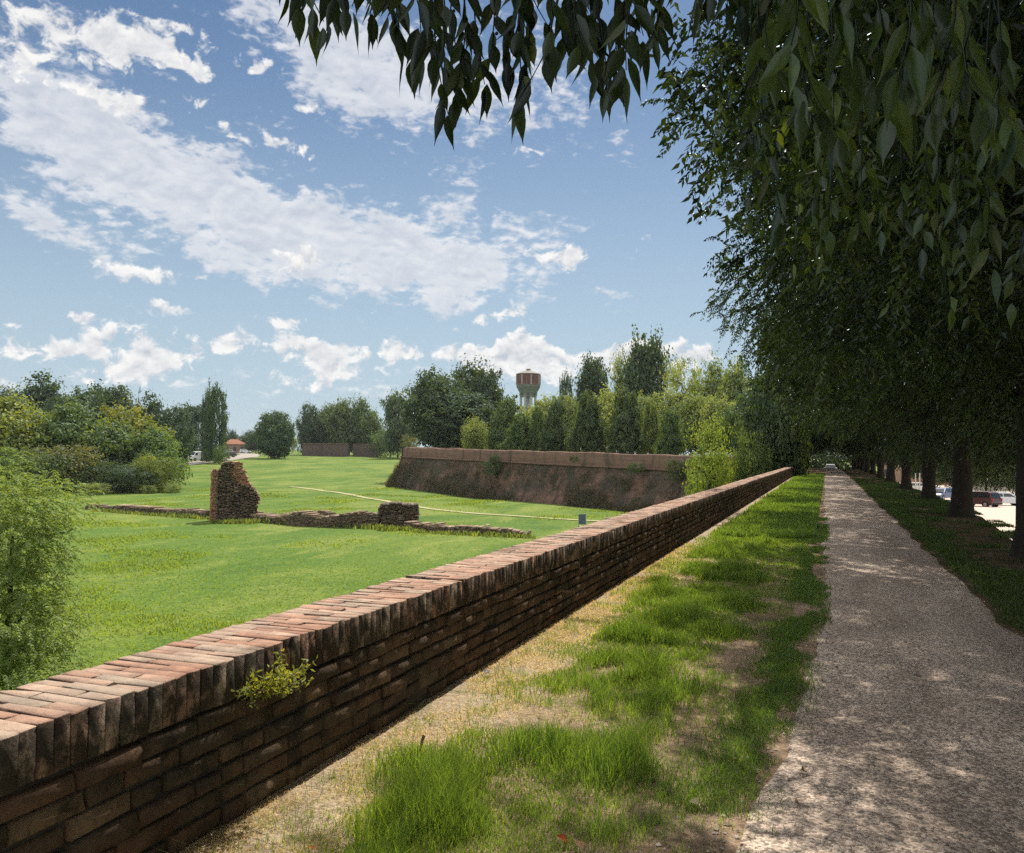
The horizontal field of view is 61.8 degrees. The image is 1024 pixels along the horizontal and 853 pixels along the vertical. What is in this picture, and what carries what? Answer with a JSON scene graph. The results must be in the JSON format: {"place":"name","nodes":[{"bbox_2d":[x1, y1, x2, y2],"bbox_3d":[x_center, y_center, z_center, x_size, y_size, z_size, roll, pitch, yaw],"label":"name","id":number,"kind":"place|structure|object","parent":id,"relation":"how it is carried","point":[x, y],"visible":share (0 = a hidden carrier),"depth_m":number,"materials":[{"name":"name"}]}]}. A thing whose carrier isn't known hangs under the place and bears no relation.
{"place":"outdoors","nodes":[
{"label":"outdoors","id":0,"kind":"place"},
{"bbox_2d":[188,452,259,464],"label":"road","id":1,"kind":"structure","parent":0,"point":[244,455],"depth_m":247.62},
{"bbox_2d":[91,508,536,538],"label":"rough grass","id":2,"kind":"structure","parent":0,"point":[380,527],"depth_m":61.64,"materials":[{"name":"green plant"}]},
{"bbox_2d":[0,0,860,456],"label":"sky","id":3,"kind":"structure","parent":0,"point":[187,198],"materials":[{"name":"blue"}]},
{"bbox_2d":[0,450,876,689],"bbox_3d":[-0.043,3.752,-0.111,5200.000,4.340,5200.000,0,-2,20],"label":"meadow","id":4,"kind":"structure","parent":0,"point":[355,475],"depth_m":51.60,"materials":[{"name":"green plant"}]},
{"bbox_2d":[0,383,46,409],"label":"broadleaf tree","id":5,"kind":"object","parent":4,"relation":"on","point":[3,394],"visible":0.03,"depth_m":155.43,"materials":[{"name":"green plant"}]},
{"bbox_2d":[0,443,74,494],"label":"bush","id":6,"kind":"object","parent":4,"relation":"on","point":[4,463],"visible":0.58,"depth_m":99.40,"materials":[{"name":"green plant"}]},
{"bbox_2d":[14,368,69,413],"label":"broadleaf tree","id":7,"kind":"object","parent":4,"relation":"on","point":[44,391],"visible":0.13,"depth_m":163.86,"materials":[{"name":"green plant"}]},
{"bbox_2d":[0,384,88,486],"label":"broadleaf tree","id":8,"kind":"object","parent":4,"relation":"on","point":[22,421],"visible":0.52,"depth_m":109.45,"materials":[{"name":"green plant"}]},
{"bbox_2d":[0,447,105,690],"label":"locust tree","id":9,"kind":"object","parent":4,"relation":"on","point":[14,612],"visible":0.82,"depth_m":15.81,"materials":[{"name":"green plant"}]},
{"bbox_2d":[6,443,109,491],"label":"bush","id":10,"kind":"object","parent":4,"relation":"on","point":[79,453],"visible":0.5,"depth_m":103.85,"materials":[{"name":"green plant"}]},
{"bbox_2d":[32,386,114,430],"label":"broadleaf tree","id":11,"kind":"object","parent":4,"relation":"on","point":[83,397],"visible":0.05,"depth_m":155.54,"materials":[{"name":"green plant"}]},
{"bbox_2d":[22,394,142,484],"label":"broadleaf tree","id":12,"kind":"object","parent":4,"relation":"on","point":[107,441],"visible":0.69,"depth_m":110.83,"materials":[{"name":"green plant"}]},
{"bbox_2d":[74,482,112,495],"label":"bush","id":13,"kind":"object","parent":4,"relation":"on","point":[92,488],"visible":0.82,"depth_m":99.20,"materials":[{"name":"green plant"}]},
{"bbox_2d":[70,457,136,492],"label":"bush","id":14,"kind":"object","parent":4,"relation":"on","point":[96,468],"visible":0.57,"depth_m":103.95,"materials":[{"name":"green plant"}]},
{"bbox_2d":[69,379,139,418],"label":"broadleaf tree","id":15,"kind":"object","parent":4,"relation":"on","point":[107,394],"visible":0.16,"depth_m":171.32,"materials":[{"name":"green plant"}]},
{"bbox_2d":[99,465,162,492],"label":"bush","id":16,"kind":"object","parent":4,"relation":"on","point":[131,471],"visible":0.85,"depth_m":104.08,"materials":[{"name":"green plant"}]},
{"bbox_2d":[83,398,182,479],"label":"broadleaf tree","id":17,"kind":"object","parent":4,"relation":"on","point":[133,418],"visible":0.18,"depth_m":121.82,"materials":[{"name":"green plant"}]},
{"bbox_2d":[123,449,170,492],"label":"bush","id":18,"kind":"object","parent":4,"relation":"on","point":[148,458],"visible":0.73,"depth_m":105.93,"materials":[{"name":"green plant"}]},
{"bbox_2d":[85,504,209,517],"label":"ruined low wall","id":19,"kind":"structure","parent":4,"relation":"on","point":[161,510],"depth_m":75.14,"materials":[{"name":"stone"}]},
{"bbox_2d":[127,389,171,428],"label":"broadleaf tree","id":20,"kind":"object","parent":4,"relation":"on","point":[153,407],"visible":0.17,"depth_m":170.28,"materials":[{"name":"green plant"}]},
{"bbox_2d":[112,421,193,488],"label":"broadleaf tree","id":21,"kind":"object","parent":4,"relation":"on","point":[148,442],"visible":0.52,"depth_m":114.14,"materials":[{"name":"green plant"}]},
{"bbox_2d":[126,456,190,491],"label":"bush","id":22,"kind":"object","parent":4,"relation":"on","point":[169,472],"visible":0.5,"depth_m":108.25,"materials":[{"name":"green plant"}]},
{"bbox_2d":[152,403,195,466],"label":"broadleaf tree","id":23,"kind":"object","parent":4,"relation":"on","point":[185,436],"visible":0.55,"depth_m":168.24,"materials":[{"name":"green plant"}]},
{"bbox_2d":[174,400,201,450],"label":"broadleaf tree","id":24,"kind":"object","parent":4,"relation":"on","point":[194,413],"visible":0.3,"depth_m":234.56,"materials":[{"name":"green plant"}]},
{"bbox_2d":[198,390,212,461],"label":"poplar tree","id":25,"kind":"object","parent":4,"relation":"on","point":[201,430],"visible":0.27,"depth_m":212.28,"materials":[{"name":"green plant"}]},
{"bbox_2d":[201,377,229,462],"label":"poplar tree","id":26,"kind":"object","parent":4,"relation":"on","point":[219,434],"visible":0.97,"depth_m":208.48,"materials":[{"name":"green plant"}]},
{"bbox_2d":[212,444,231,463],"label":"bush","id":27,"kind":"object","parent":4,"relation":"on","point":[224,450],"visible":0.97,"depth_m":204.00,"materials":[{"name":"green plant"}]},
{"bbox_2d":[223,438,245,452],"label":"house","id":28,"kind":"structure","parent":4,"relation":"on","point":[236,445],"depth_m":325.69,"materials":[{"name":"tile"}]},
{"bbox_2d":[209,461,260,521],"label":"ruined tower","id":29,"kind":"structure","parent":4,"relation":"on","point":[234,496],"depth_m":67.06,"materials":[{"name":"stone"}]},
{"bbox_2d":[243,429,270,452],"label":"broadleaf tree","id":30,"kind":"object","parent":4,"relation":"on","point":[250,445],"visible":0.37,"depth_m":323.48,"materials":[{"name":"green plant"}]},
{"bbox_2d":[252,410,297,458],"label":"broadleaf tree","id":31,"kind":"object","parent":4,"relation":"on","point":[279,443],"visible":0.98,"depth_m":245.52,"materials":[{"name":"green plant"}]},
{"bbox_2d":[293,399,326,447],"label":"broadleaf tree","id":32,"kind":"object","parent":4,"relation":"on","point":[308,432],"visible":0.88,"depth_m":289.66,"materials":[{"name":"green plant"}]},
{"bbox_2d":[249,510,380,527],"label":"ruined low wall","id":33,"kind":"structure","parent":4,"relation":"on","point":[309,518],"depth_m":62.87,"materials":[{"name":"stone"}]},
{"bbox_2d":[315,396,354,446],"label":"broadleaf tree","id":34,"kind":"object","parent":4,"relation":"on","point":[339,410],"visible":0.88,"depth_m":291.41,"materials":[{"name":"green plant"}]},
{"bbox_2d":[302,443,378,456],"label":"wall","id":35,"kind":"structure","parent":4,"relation":"on","point":[330,449],"depth_m":277.70,"materials":[{"name":"brick"}]},
{"bbox_2d":[342,392,387,451],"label":"broadleaf tree","id":36,"kind":"object","parent":4,"relation":"on","point":[363,424],"visible":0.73,"depth_m":291.72,"materials":[{"name":"green plant"}]},
{"bbox_2d":[367,428,399,457],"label":"bush","id":37,"kind":"object","parent":4,"relation":"on","point":[379,440],"visible":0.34,"depth_m":273.68,"materials":[{"name":"green plant"}]},
{"bbox_2d":[378,386,416,457],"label":"broadleaf tree","id":38,"kind":"object","parent":4,"relation":"on","point":[395,431],"visible":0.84,"depth_m":265.69,"materials":[{"name":"green plant"}]},
{"bbox_2d":[378,501,419,527],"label":"ruined block","id":39,"kind":"structure","parent":4,"relation":"on","point":[397,513],"depth_m":63.05,"materials":[{"name":"stone"}]},
{"bbox_2d":[397,364,473,446],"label":"broadleaf tree","id":40,"kind":"object","parent":4,"relation":"on","point":[429,385],"visible":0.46,"depth_m":147.31,"materials":[{"name":"green plant"}]},
{"bbox_2d":[416,389,501,447],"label":"broadleaf tree","id":41,"kind":"object","parent":4,"relation":"on","point":[433,435],"visible":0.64,"depth_m":141.63,"materials":[{"name":"green plant"}]},
{"bbox_2d":[413,353,506,444],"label":"broadleaf tree","id":42,"kind":"object","parent":4,"relation":"on","point":[464,378],"visible":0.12,"depth_m":159.13,"materials":[{"name":"green plant"}]},
{"bbox_2d":[404,521,530,535],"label":"ruined low wall","id":43,"kind":"structure","parent":4,"relation":"on","point":[430,526],"depth_m":59.61,"materials":[{"name":"brick"}]},
{"bbox_2d":[466,360,517,427],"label":"broadleaf tree","id":44,"kind":"object","parent":4,"relation":"on","point":[490,382],"visible":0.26,"depth_m":153.53,"materials":[{"name":"green plant"}]},
{"bbox_2d":[516,368,540,410],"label":"water tower","id":45,"kind":"structure","parent":4,"relation":"on","point":[528,382],"depth_m":426.49,"materials":[{"name":"brick"}]},
{"bbox_2d":[396,447,736,510],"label":"bastion","id":46,"kind":"object","parent":4,"relation":"on","point":[612,463],"visible":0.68,"depth_m":94.85,"materials":[{"name":"brick"}]},
{"bbox_2d":[480,458,503,478],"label":"wall weed","id":47,"kind":"object","parent":46,"relation":"attached to","point":[494,466],"depth_m":103.98,"materials":[{"name":"green plant"}]},
{"bbox_2d":[384,457,700,511],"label":"creeping plants","id":48,"kind":"object","parent":46,"relation":"on","point":[391,482],"visible":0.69,"depth_m":101.39,"materials":[{"name":"green plant"}]},
{"bbox_2d":[663,458,686,481],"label":"weed","id":49,"kind":"object","parent":46,"relation":"attached to","point":[675,463],"depth_m":77.63,"materials":[{"name":"green plant"}]},
{"bbox_2d":[559,367,573,404],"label":"poplar tree","id":50,"kind":"object","parent":4,"relation":"on","point":[566,383],"visible":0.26,"depth_m":204.45,"materials":[{"name":"green plant"}]},
{"bbox_2d":[606,342,630,451],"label":"young tree","id":51,"kind":"object","parent":4,"relation":"on","point":[616,365],"visible":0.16,"depth_m":154.62,"materials":[{"name":"green plant"}]},
{"bbox_2d":[659,351,704,454],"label":"young tree","id":52,"kind":"object","parent":4,"relation":"on","point":[676,383],"visible":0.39,"depth_m":139.91,"materials":[{"name":"green plant"}]},
{"bbox_2d":[679,402,736,495],"bbox_3d":[13.565,4.132,58.450,4.381,11.919,4.237,0,-2,14],"label":"young tree","id":53,"kind":"object","parent":4,"relation":"on","point":[721,457],"visible":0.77,"depth_m":57.95,"materials":[{"name":"green plant"}]},
{"bbox_2d":[727,425,776,481],"bbox_3d":[16.846,4.848,60.469,3.481,10.120,3.621,1,-2,-24],"label":"bush","id":54,"kind":"object","parent":4,"relation":"on","point":[754,461],"visible":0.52,"depth_m":60.09,"materials":[{"name":"green plant"}]},
{"bbox_2d":[722,361,813,478],"bbox_3d":[18.768,2.624,63.018,6.603,17.277,6.472,0,-2,18],"label":"broadleaf tree","id":55,"kind":"object","parent":4,"relation":"on","point":[785,441],"visible":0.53,"depth_m":62.10,"materials":[{"name":"green plant"}]},
{"bbox_2d":[809,450,832,468],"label":"broadleaf tree","id":56,"kind":"object","parent":4,"relation":"on","point":[816,464],"visible":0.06,"depth_m":160.49,"materials":[{"name":"green plant"}]},
{"bbox_2d":[810,450,884,472],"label":"broadleaf tree","id":57,"kind":"object","parent":4,"relation":"on","point":[837,459],"visible":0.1,"depth_m":165.08,"materials":[{"name":"green plant"}]},
{"bbox_2d":[291,486,599,520],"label":"dirt track","id":58,"kind":"structure","parent":0,"point":[439,509],"depth_m":81.77,"materials":[{"name":"beige soil"}]},
{"bbox_2d":[176,468,1023,852],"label":"rampart","id":59,"kind":"object","parent":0,"point":[728,658],"visible":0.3,"depth_m":4.58,"materials":[{"name":"beige soil"}]},
{"bbox_2d":[0,467,793,852],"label":"brick wall","id":60,"kind":"structure","parent":59,"relation":"on","point":[148,751],"depth_m":3.72,"materials":[{"name":"brown brick"}]},
{"bbox_2d":[239,648,317,702],"bbox_3d":[-0.993,1.060,3.587,0.206,0.253,0.536,0,-2,20],"label":"wall plant","id":61,"kind":"object","parent":60,"relation":"attached to","point":[276,682],"depth_m":3.60,"materials":[{"name":"green plant"}]},
{"bbox_2d":[175,540,733,852],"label":"dry grass","id":62,"kind":"structure","parent":59,"relation":"on","point":[607,607],"depth_m":4.97,"materials":[{"name":"beige plant"}]},
{"bbox_2d":[213,473,832,852],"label":"verge grass","id":63,"kind":"structure","parent":59,"relation":"on","point":[786,514],"depth_m":4.66,"materials":[{"name":"green plant"}]},
{"bbox_2d":[277,0,1023,375],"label":"hackberry tree","id":64,"kind":"object","parent":59,"relation":"on","point":[921,114],"visible":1,"depth_m":2.36,"materials":[{"name":"green plant"}]},
{"bbox_2d":[640,0,1023,559],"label":"hackberry tree","id":65,"kind":"object","parent":59,"relation":"on","point":[1004,371],"visible":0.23,"depth_m":12.53,"materials":[{"name":"green plant"}]},
{"bbox_2d":[690,139,1016,517],"bbox_3d":[11.388,-3.907,21.744,12.923,12.990,11.771,1,-2,-13],"label":"hackberry tree","id":66,"kind":"object","parent":59,"relation":"on","point":[961,503],"visible":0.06,"depth_m":21.48,"materials":[{"name":"green plant"}]},
{"bbox_2d":[806,424,915,474],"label":"hackberry tree","id":67,"kind":"object","parent":59,"relation":"on","point":[873,462],"visible":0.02,"depth_m":68.92,"materials":[{"name":"green plant"}]},
{"bbox_2d":[829,441,897,471],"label":"hackberry tree","id":68,"kind":"object","parent":59,"relation":"on","point":[867,462],"depth_m":78.84,"materials":[{"name":"green plant"}]},
{"bbox_2d":[783,386,950,481],"bbox_3d":[22.623,-3.002,50.013,12.663,13.091,11.475,0,-2,9],"label":"hackberry tree","id":69,"kind":"object","parent":59,"relation":"on","point":[891,464],"visible":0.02,"depth_m":49.49,"materials":[{"name":"green plant"}]},
{"bbox_2d":[794,395,943,477],"bbox_3d":[26.291,-2.427,59.593,12.979,12.628,11.959,0,-2,20],"label":"hackberry tree","id":70,"kind":"object","parent":59,"relation":"on","point":[880,469],"visible":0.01,"depth_m":59.23,"materials":[{"name":"green plant"}]},
{"bbox_2d":[755,276,1016,498],"bbox_3d":[15.310,-3.626,30.516,13.205,13.053,11.876,0,-2,20],"label":"hackberry tree","id":71,"kind":"object","parent":59,"relation":"on","point":[930,458],"visible":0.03,"depth_m":30.06,"materials":[{"name":"green plant"}]},
{"bbox_2d":[771,339,1010,488],"bbox_3d":[18.886,-3.466,39.804,12.823,13.366,12.298,0,-2,20],"label":"hackberry tree","id":72,"kind":"object","parent":59,"relation":"on","point":[904,457],"visible":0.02,"depth_m":39.08,"materials":[{"name":"green plant"}]},
{"bbox_2d":[852,478,1023,632],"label":"shaded grass","id":73,"kind":"structure","parent":59,"relation":"on","point":[995,579],"depth_m":14.72,"materials":[{"name":"green plant"}]},
{"bbox_2d":[655,469,1023,852],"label":"gravel path","id":74,"kind":"structure","parent":0,"point":[860,522],"depth_m":4.89,"materials":[{"name":"grey gravel"}]},
{"bbox_2d":[207,514,1023,851],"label":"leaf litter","id":75,"kind":"object","parent":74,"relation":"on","point":[623,788],"visible":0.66,"depth_m":3.79,"materials":[{"name":"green plant"}]},
{"bbox_2d":[900,482,1015,539],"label":"street","id":76,"kind":"structure","parent":0,"point":[1005,512],"depth_m":82.71,"materials":[{"name":"grey asphalt"}]},
{"bbox_2d":[936,459,977,487],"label":"street tree","id":77,"kind":"object","parent":76,"relation":"on","point":[945,478],"visible":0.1,"depth_m":132.46,"materials":[{"name":"green plant"}]},
{"bbox_2d":[973,491,1002,506],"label":"parked car","id":78,"kind":"object","parent":76,"relation":"on","point":[988,498],"visible":0.52,"depth_m":90.89,"materials":[{"name":"red paint"}]},
{"bbox_2d":[972,459,1011,491],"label":"street tree","id":79,"kind":"object","parent":76,"relation":"on","point":[979,481],"visible":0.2,"depth_m":121.88,"materials":[{"name":"green plant"}]},
{"bbox_2d":[989,460,1015,495],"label":"street tree","id":80,"kind":"object","parent":76,"relation":"on","point":[1004,481],"visible":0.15,"depth_m":116.03,"materials":[{"name":"green plant"}]},
{"bbox_2d":[998,492,1015,504],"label":"parked car","id":81,"kind":"object","parent":76,"relation":"on","point":[1008,497],"visible":0.27,"depth_m":94.09,"materials":[{"name":"white paint"}]},
{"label":"bastion ground","id":82,"kind":"structure","parent":0,"visible":0},
{"bbox_2d":[460,413,490,448],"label":"broadleaf tree","id":83,"kind":"object","parent":82,"relation":"on","point":[474,436],"visible":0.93,"depth_m":130.54,"materials":[{"name":"green plant"}]},
{"bbox_2d":[483,394,522,449],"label":"hornbeam tree","id":84,"kind":"object","parent":82,"relation":"on","point":[496,436],"visible":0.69,"depth_m":118.89,"materials":[{"name":"green plant"}]},
{"bbox_2d":[497,412,532,450],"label":"hornbeam tree","id":85,"kind":"object","parent":82,"relation":"on","point":[515,440],"visible":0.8,"depth_m":111.98,"materials":[{"name":"green plant"}]},
{"bbox_2d":[527,402,544,450],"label":"hornbeam tree","id":86,"kind":"object","parent":82,"relation":"on","point":[535,427],"visible":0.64,"depth_m":111.34,"materials":[{"name":"green plant"}]},
{"bbox_2d":[527,392,573,426],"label":"broadleaf tree","id":87,"kind":"object","parent":82,"relation":"on","point":[544,406],"visible":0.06,"depth_m":145.49,"materials":[{"name":"green plant"}]},
{"bbox_2d":[538,396,568,451],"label":"hornbeam tree","id":88,"kind":"object","parent":82,"relation":"on","point":[550,440],"visible":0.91,"depth_m":107.07,"materials":[{"name":"green plant"}]},
{"bbox_2d":[538,389,581,451],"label":"broadleaf tree","id":89,"kind":"object","parent":82,"relation":"on","point":[569,407],"visible":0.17,"depth_m":139.76,"materials":[{"name":"green plant"}]},
{"bbox_2d":[564,385,606,452],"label":"hornbeam tree","id":90,"kind":"object","parent":82,"relation":"on","point":[586,434],"visible":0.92,"depth_m":102.62,"materials":[{"name":"green plant"}]},
{"bbox_2d":[571,350,611,447],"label":"broadleaf tree","id":91,"kind":"object","parent":82,"relation":"on","point":[594,377],"visible":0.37,"depth_m":163.07,"materials":[{"name":"green plant"}]},
{"bbox_2d":[594,382,627,452],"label":"broadleaf tree","id":92,"kind":"object","parent":82,"relation":"on","point":[607,412],"visible":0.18,"depth_m":137.32,"materials":[{"name":"green plant"}]},
{"bbox_2d":[603,382,651,453],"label":"hornbeam tree","id":93,"kind":"object","parent":82,"relation":"on","point":[629,438],"visible":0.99,"depth_m":98.05,"materials":[{"name":"green plant"}]},
{"bbox_2d":[611,323,674,403],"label":"broadleaf tree","id":94,"kind":"object","parent":82,"relation":"on","point":[639,372],"visible":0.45,"depth_m":148.83,"materials":[{"name":"green plant"}]},
{"bbox_2d":[624,390,669,453],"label":"broadleaf tree","id":95,"kind":"object","parent":82,"relation":"on","point":[641,401],"visible":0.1,"depth_m":131.26,"materials":[{"name":"green plant"}]},
{"bbox_2d":[638,394,661,453],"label":"hornbeam tree","id":96,"kind":"object","parent":82,"relation":"on","point":[650,420],"visible":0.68,"depth_m":102.15,"materials":[{"name":"green plant"}]},
{"bbox_2d":[651,406,686,454],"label":"hornbeam tree","id":97,"kind":"object","parent":82,"relation":"on","point":[669,442],"visible":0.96,"depth_m":93.61,"materials":[{"name":"green plant"}]},
{"bbox_2d":[655,384,689,421],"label":"broadleaf tree","id":98,"kind":"object","parent":82,"relation":"on","point":[673,398],"visible":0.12,"depth_m":132.23,"materials":[{"name":"green plant"}]},
{"bbox_2d":[658,389,714,454],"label":"broadleaf tree","id":99,"kind":"object","parent":82,"relation":"on","point":[686,408],"visible":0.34,"depth_m":124.21,"materials":[{"name":"green plant"}]},
{"bbox_2d":[684,348,729,451],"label":"broadleaf tree","id":100,"kind":"object","parent":82,"relation":"on","point":[712,385],"visible":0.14,"depth_m":131.31,"materials":[{"name":"green plant"}]},
{"bbox_2d":[692,394,736,453],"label":"broadleaf tree","id":101,"kind":"object","parent":82,"relation":"on","point":[708,410],"visible":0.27,"depth_m":104.08,"materials":[{"name":"green plant"}]},
{"bbox_2d":[714,352,752,452],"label":"broadleaf tree","id":102,"kind":"object","parent":82,"relation":"on","point":[731,390],"visible":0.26,"depth_m":115.78,"materials":[{"name":"green plant"}]},
{"bbox_2d":[714,388,754,454],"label":"broadleaf tree","id":103,"kind":"object","parent":82,"relation":"on","point":[740,397],"visible":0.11,"depth_m":99.91,"materials":[{"name":"green plant"}]},
{"bbox_2d":[725,367,854,464],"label":"broadleaf tree","id":104,"kind":"object","parent":82,"relation":"on","point":[817,444],"visible":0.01,"depth_m":71.99,"materials":[{"name":"green plant"}]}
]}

